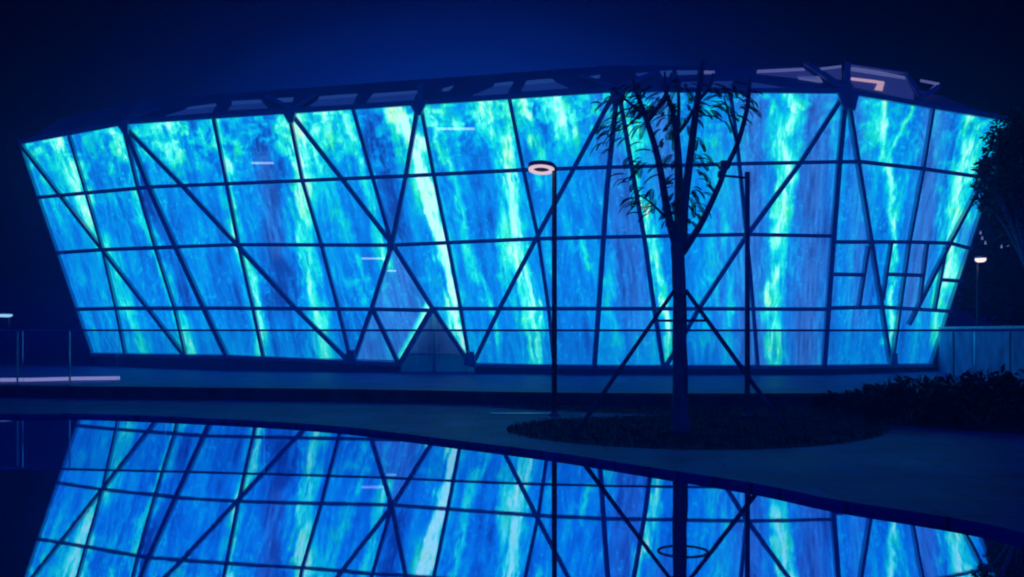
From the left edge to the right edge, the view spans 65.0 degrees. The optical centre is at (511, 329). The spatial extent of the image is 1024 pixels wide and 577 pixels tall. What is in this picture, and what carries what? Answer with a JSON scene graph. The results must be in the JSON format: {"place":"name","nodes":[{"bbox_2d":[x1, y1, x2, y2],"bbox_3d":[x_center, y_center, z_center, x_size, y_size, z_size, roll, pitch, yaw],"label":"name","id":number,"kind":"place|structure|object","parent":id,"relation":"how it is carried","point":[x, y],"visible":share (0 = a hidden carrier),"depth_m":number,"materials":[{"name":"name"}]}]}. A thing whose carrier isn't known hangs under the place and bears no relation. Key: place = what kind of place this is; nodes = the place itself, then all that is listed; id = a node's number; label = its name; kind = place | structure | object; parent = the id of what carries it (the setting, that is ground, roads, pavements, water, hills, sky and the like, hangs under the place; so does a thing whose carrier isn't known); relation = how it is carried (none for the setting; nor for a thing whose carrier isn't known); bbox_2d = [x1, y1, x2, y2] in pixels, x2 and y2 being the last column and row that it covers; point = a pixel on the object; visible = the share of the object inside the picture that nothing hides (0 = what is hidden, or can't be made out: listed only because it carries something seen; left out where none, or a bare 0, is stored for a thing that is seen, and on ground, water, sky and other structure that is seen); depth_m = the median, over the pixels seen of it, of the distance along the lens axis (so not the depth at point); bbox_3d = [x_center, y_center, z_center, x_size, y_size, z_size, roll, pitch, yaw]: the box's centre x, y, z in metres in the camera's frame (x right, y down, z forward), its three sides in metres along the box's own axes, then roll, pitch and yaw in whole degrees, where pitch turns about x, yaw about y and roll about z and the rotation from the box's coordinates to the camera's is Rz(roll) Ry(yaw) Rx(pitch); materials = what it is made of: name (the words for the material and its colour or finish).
{"place":"outdoors","nodes":[
{"label":"outdoors","id":0,"kind":"place"},
{"bbox_2d":[0,416,1023,576],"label":"water","id":1,"kind":"structure","parent":0,"point":[101,497],"depth_m":6.83,"materials":[{"name":"blue liquid"}]},
{"bbox_2d":[0,331,1023,540],"bbox_3d":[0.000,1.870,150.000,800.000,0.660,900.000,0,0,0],"label":"paving","id":2,"kind":"structure","parent":0,"point":[973,479],"depth_m":13.00,"materials":[{"name":"grey concrete"}]},
{"bbox_2d":[0,312,12,364],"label":"garden lamp","id":3,"kind":"object","parent":2,"relation":"on","point":[5,314],"visible":1,"depth_m":34.28,"materials":[{"name":"metal"}]},
{"bbox_2d":[0,376,119,381],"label":"linear light","id":4,"kind":"object","parent":2,"relation":"on","point":[57,379],"visible":1,"depth_m":23.67,"materials":[{"name":"grey"}]},
{"bbox_2d":[0,329,1023,405],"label":"glass balustrade","id":5,"kind":"object","parent":2,"relation":"on","point":[365,394],"visible":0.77,"depth_m":16.99,"materials":[{"name":"glass"}]},
{"bbox_2d":[17,60,1011,374],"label":"glass pavilion","id":6,"kind":"structure","parent":2,"relation":"on","point":[415,204],"depth_m":27.77,"materials":[{"name":"glass"}]},
{"bbox_2d":[166,107,213,115],"bbox_3d":[-11.803,-8.014,29.571,1.884,0.327,0.288,0,0,12],"label":"clerestory window","id":7,"kind":"structure","parent":6,"relation":"in","point":[206,109],"depth_m":29.50,"materials":[{"name":"blue glass"}]},
{"bbox_2d":[185,103,215,109],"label":"clerestory window","id":8,"kind":"structure","parent":6,"relation":"in","point":[207,105],"depth_m":29.68,"materials":[{"name":"blue glass"}]},
{"bbox_2d":[232,99,261,104],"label":"clerestory window","id":9,"kind":"structure","parent":6,"relation":"in","point":[243,101],"depth_m":29.35,"materials":[{"name":"blue glass"}]},
{"bbox_2d":[228,103,267,109],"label":"clerestory window","id":10,"kind":"structure","parent":6,"relation":"in","point":[253,105],"depth_m":29.08,"materials":[{"name":"blue glass"}]},
{"bbox_2d":[276,97,293,101],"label":"clerestory window","id":11,"kind":"structure","parent":6,"relation":"in","point":[290,99],"depth_m":28.98,"materials":[{"name":"blue glass"}]},
{"bbox_2d":[310,97,355,106],"bbox_3d":[-6.298,-7.995,28.315,1.641,0.357,0.348,0,0,14],"label":"clerestory window","id":12,"kind":"structure","parent":6,"relation":"in","point":[347,100],"depth_m":28.27,"materials":[{"name":"blue glass"}]},
{"bbox_2d":[318,94,356,98],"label":"clerestory window","id":13,"kind":"structure","parent":6,"relation":"in","point":[345,95],"depth_m":28.51,"materials":[{"name":"blue glass"}]},
{"bbox_2d":[367,94,415,102],"bbox_3d":[-4.170,-7.966,27.807,1.725,0.326,0.319,0,0,14],"label":"clerestory window","id":14,"kind":"structure","parent":6,"relation":"in","point":[406,97],"depth_m":27.76,"materials":[{"name":"blue glass"}]},
{"bbox_2d":[371,90,416,96],"bbox_3d":[-4.101,-8.192,28.005,1.669,0.182,0.169,0,0,12],"label":"clerestory window","id":15,"kind":"structure","parent":6,"relation":"in","point":[402,92],"depth_m":27.97,"materials":[{"name":"blue glass"}]},
{"bbox_2d":[402,344,431,371],"bbox_3d":[-3.551,1.040,29.020,1.413,0.980,0.135,0,0,0],"label":"door","id":16,"kind":"structure","parent":6,"relation":"in","point":[413,363],"depth_m":29.02,"materials":[{"name":"blue glass"}]},
{"bbox_2d":[442,86,452,90],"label":"clerestory window","id":17,"kind":"structure","parent":6,"relation":"in","point":[447,88],"depth_m":27.61,"materials":[{"name":"blue glass"}]},
{"bbox_2d":[436,344,473,371],"bbox_3d":[-1.984,1.040,29.020,1.529,0.980,0.135,0,0,0],"label":"door","id":18,"kind":"structure","parent":6,"relation":"in","point":[444,363],"depth_m":29.02,"materials":[{"name":"blue glass"}]},
{"bbox_2d":[473,85,510,95],"bbox_3d":[-0.670,-8.020,27.056,1.241,0.416,0.408,0,0,14],"label":"clerestory window","id":19,"kind":"structure","parent":6,"relation":"in","point":[496,90],"depth_m":26.98,"materials":[{"name":"blue glass"}]},
{"bbox_2d":[494,81,512,85],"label":"clerestory window","id":20,"kind":"structure","parent":6,"relation":"in","point":[511,82],"depth_m":27.21,"materials":[{"name":"blue glass"}]},
{"bbox_2d":[525,78,554,84],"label":"clerestory window","id":21,"kind":"structure","parent":6,"relation":"in","point":[551,80],"depth_m":26.93,"materials":[{"name":"blue glass"}]},
{"bbox_2d":[521,82,567,91],"bbox_3d":[1.103,-8.053,26.669,1.582,0.317,0.308,0,0,13],"label":"clerestory window","id":22,"kind":"structure","parent":6,"relation":"in","point":[543,86],"depth_m":26.65,"materials":[{"name":"blue glass"}]},
{"bbox_2d":[635,72,654,76],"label":"clerestory window","id":23,"kind":"structure","parent":6,"relation":"in","point":[638,74],"depth_m":26.52,"materials":[{"name":"blue glass"}]},
{"bbox_2d":[660,70,671,76],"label":"clerestory window","id":24,"kind":"structure","parent":6,"relation":"in","point":[662,72],"depth_m":26.62,"materials":[{"name":"blue glass"}]},
{"bbox_2d":[677,70,697,74],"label":"clerestory window","id":25,"kind":"structure","parent":6,"relation":"in","point":[680,72],"depth_m":26.65,"materials":[{"name":"blue glass"}]},
{"bbox_2d":[681,82,696,86],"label":"clerestory window","id":26,"kind":"structure","parent":6,"relation":"in","point":[688,84],"depth_m":26.08,"materials":[{"name":"blue glass"}]},
{"bbox_2d":[704,70,714,73],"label":"clerestory window","id":27,"kind":"structure","parent":6,"relation":"in","point":[705,72],"depth_m":26.68,"materials":[{"name":"grey"}]},
{"bbox_2d":[711,81,732,87],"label":"clerestory window","id":28,"kind":"structure","parent":6,"relation":"in","point":[728,84],"depth_m":26.13,"materials":[{"name":"blue glass"}]},
{"bbox_2d":[751,82,783,87],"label":"clerestory window","id":29,"kind":"structure","parent":6,"relation":"in","point":[754,85],"depth_m":26.07,"materials":[{"name":"blue glass"}]},
{"bbox_2d":[757,68,804,72],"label":"clerestory window","id":30,"kind":"structure","parent":6,"relation":"in","point":[787,69],"depth_m":26.87,"materials":[{"name":"grey"}]},
{"bbox_2d":[757,71,815,78],"bbox_3d":[9.114,-8.414,26.678,1.940,0.434,0.430,0,0,0],"label":"clerestory window","id":31,"kind":"structure","parent":6,"relation":"in","point":[795,74],"depth_m":26.68,"materials":[{"name":"blue glass"}]},
{"bbox_2d":[798,76,822,81],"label":"clerestory window","id":32,"kind":"structure","parent":6,"relation":"in","point":[818,79],"depth_m":26.47,"materials":[{"name":"grey"}]},
{"bbox_2d":[820,65,840,69],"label":"clerestory window","id":33,"kind":"structure","parent":6,"relation":"in","point":[839,66],"depth_m":27.07,"materials":[{"name":"grey"}]},
{"bbox_2d":[824,68,841,79],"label":"clerestory window","id":34,"kind":"structure","parent":6,"relation":"in","point":[836,73],"depth_m":26.82,"materials":[{"name":"blue glass"}]},
{"bbox_2d":[851,77,883,90],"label":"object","id":35,"kind":"structure","parent":6,"relation":"in","point":[880,84],"depth_m":27.25,"materials":[{"name":"pink"}]},
{"bbox_2d":[851,67,905,79],"bbox_3d":[12.874,-8.997,28.309,2.980,0.320,0.266,0,0,-26],"label":"clerestory window","id":36,"kind":"structure","parent":6,"relation":"in","point":[854,69],"depth_m":28.22,"materials":[{"name":"grey"}]},
{"bbox_2d":[850,71,913,99],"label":"clerestory window","id":37,"kind":"structure","parent":6,"relation":"in","point":[897,87],"depth_m":27.59,"materials":[{"name":"blue glass"}]},
{"bbox_2d":[920,79,938,84],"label":"clerestory window","id":38,"kind":"structure","parent":6,"relation":"in","point":[921,80],"depth_m":29.36,"materials":[{"name":"grey"}]},
{"bbox_2d":[528,160,559,415],"bbox_3d":[0.540,-0.725,14.414,0.522,4.530,0.495,0,0,-39],"label":"ring lamp","id":39,"kind":"object","parent":2,"relation":"on","point":[541,167],"visible":1,"depth_m":14.36,"materials":[{"name":"metal"}]},
{"bbox_2d":[932,326,1023,386],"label":"garden wall","id":40,"kind":"structure","parent":2,"relation":"on","point":[983,351],"depth_m":23.97,"materials":[{"name":"stone"}]},
{"bbox_2d":[974,256,986,325],"bbox_3d":[15.149,-0.415,26.000,0.353,3.911,0.353,0,0,-45],"label":"garden lamp","id":41,"kind":"object","parent":2,"relation":"on","point":[978,259],"visible":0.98,"depth_m":26.15,"materials":[{"name":"metal"}]},
{"bbox_2d":[953,199,1023,328],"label":"leafy tree","id":42,"kind":"object","parent":2,"relation":"on","point":[1001,294],"visible":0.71,"depth_m":47.51,"materials":[{"name":"green plant"}]},
{"bbox_2d":[969,102,1023,266],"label":"leafy tree","id":43,"kind":"object","parent":2,"relation":"on","point":[1004,142],"visible":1,"depth_m":21.96,"materials":[{"name":"green plant"}]},
{"bbox_2d":[0,0,1023,328],"label":"sky","id":44,"kind":"structure","parent":0,"point":[60,59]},
{"bbox_2d":[491,413,548,413],"bbox_3d":[0.229,1.532,14.620,1.238,0.014,0.160,0,0,0],"label":"edging stone","id":45,"kind":"object","parent":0,"point":[519,413],"visible":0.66,"depth_m":14.56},
{"bbox_2d":[506,415,888,448],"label":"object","id":46,"kind":"structure","parent":0,"point":[631,444],"depth_m":11.83,"materials":[{"name":"plant"}]},
{"bbox_2d":[589,59,763,433],"bbox_3d":[2.517,-1.229,11.979,2.724,5.578,1.837,0,0,0],"label":"young tree","id":47,"kind":"object","parent":46,"relation":"on","point":[681,241],"visible":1,"depth_m":11.88,"materials":[{"name":"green plant"}]},
{"bbox_2d":[570,289,793,438],"bbox_3d":[2.401,0.483,12.321,3.176,2.159,2.114,0,0,0],"label":"tree support","id":48,"kind":"object","parent":46,"relation":"on","point":[782,424],"visible":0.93,"depth_m":11.60,"materials":[{"name":"brown wood"}]},
{"bbox_2d":[486,398,1023,448],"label":"grass","id":49,"kind":"structure","parent":0,"point":[754,418],"depth_m":12.55,"materials":[{"name":"green plant"}]},
{"bbox_2d":[717,160,751,415],"bbox_3d":[3.931,-0.713,14.185,0.649,4.507,0.230,0,0,0],"label":"camera post","id":50,"kind":"object","parent":49,"relation":"on","point":[721,164],"visible":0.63,"depth_m":14.16,"materials":[{"name":"metal"}]},
{"bbox_2d":[806,389,882,412],"bbox_3d":[6.167,1.326,14.915,1.260,0.448,1.259,0,0,0],"label":"shrub","id":51,"kind":"object","parent":49,"relation":"on","point":[832,401],"visible":0.88,"depth_m":14.70,"materials":[{"name":"green plant"}]},
{"bbox_2d":[849,376,918,408],"bbox_3d":[6.939,1.210,14.907,1.361,0.675,1.237,0,0,0],"label":"shrub","id":52,"kind":"object","parent":49,"relation":"on","point":[868,388],"visible":0.52,"depth_m":14.78,"materials":[{"name":"green plant"}]},
{"bbox_2d":[880,374,963,410],"bbox_3d":[7.456,1.175,14.693,1.349,0.742,1.355,0,0,0],"label":"shrub","id":53,"kind":"object","parent":49,"relation":"on","point":[912,389],"visible":0.65,"depth_m":14.54,"materials":[{"name":"green plant"}]},
{"bbox_2d":[917,368,999,411],"bbox_3d":[8.162,1.124,14.795,1.358,0.844,1.333,0,0,-44],"label":"shrub","id":54,"kind":"object","parent":49,"relation":"on","point":[949,378],"visible":0.43,"depth_m":14.62,"materials":[{"name":"green plant"}]},
{"bbox_2d":[923,389,1023,428],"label":"shrub","id":55,"kind":"object","parent":49,"relation":"on","point":[1002,411],"visible":0.94,"depth_m":12.56,"materials":[{"name":"green plant"}]},
{"bbox_2d":[953,364,1023,411],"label":"shrub","id":56,"kind":"object","parent":49,"relation":"on","point":[1004,377],"visible":0.57,"depth_m":14.34,"materials":[{"name":"green plant"}]},
{"bbox_2d":[985,369,1023,408],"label":"shrub","id":57,"kind":"object","parent":49,"relation":"on","point":[1000,389],"visible":0.3,"depth_m":14.54,"materials":[{"name":"green plant"}]}
]}

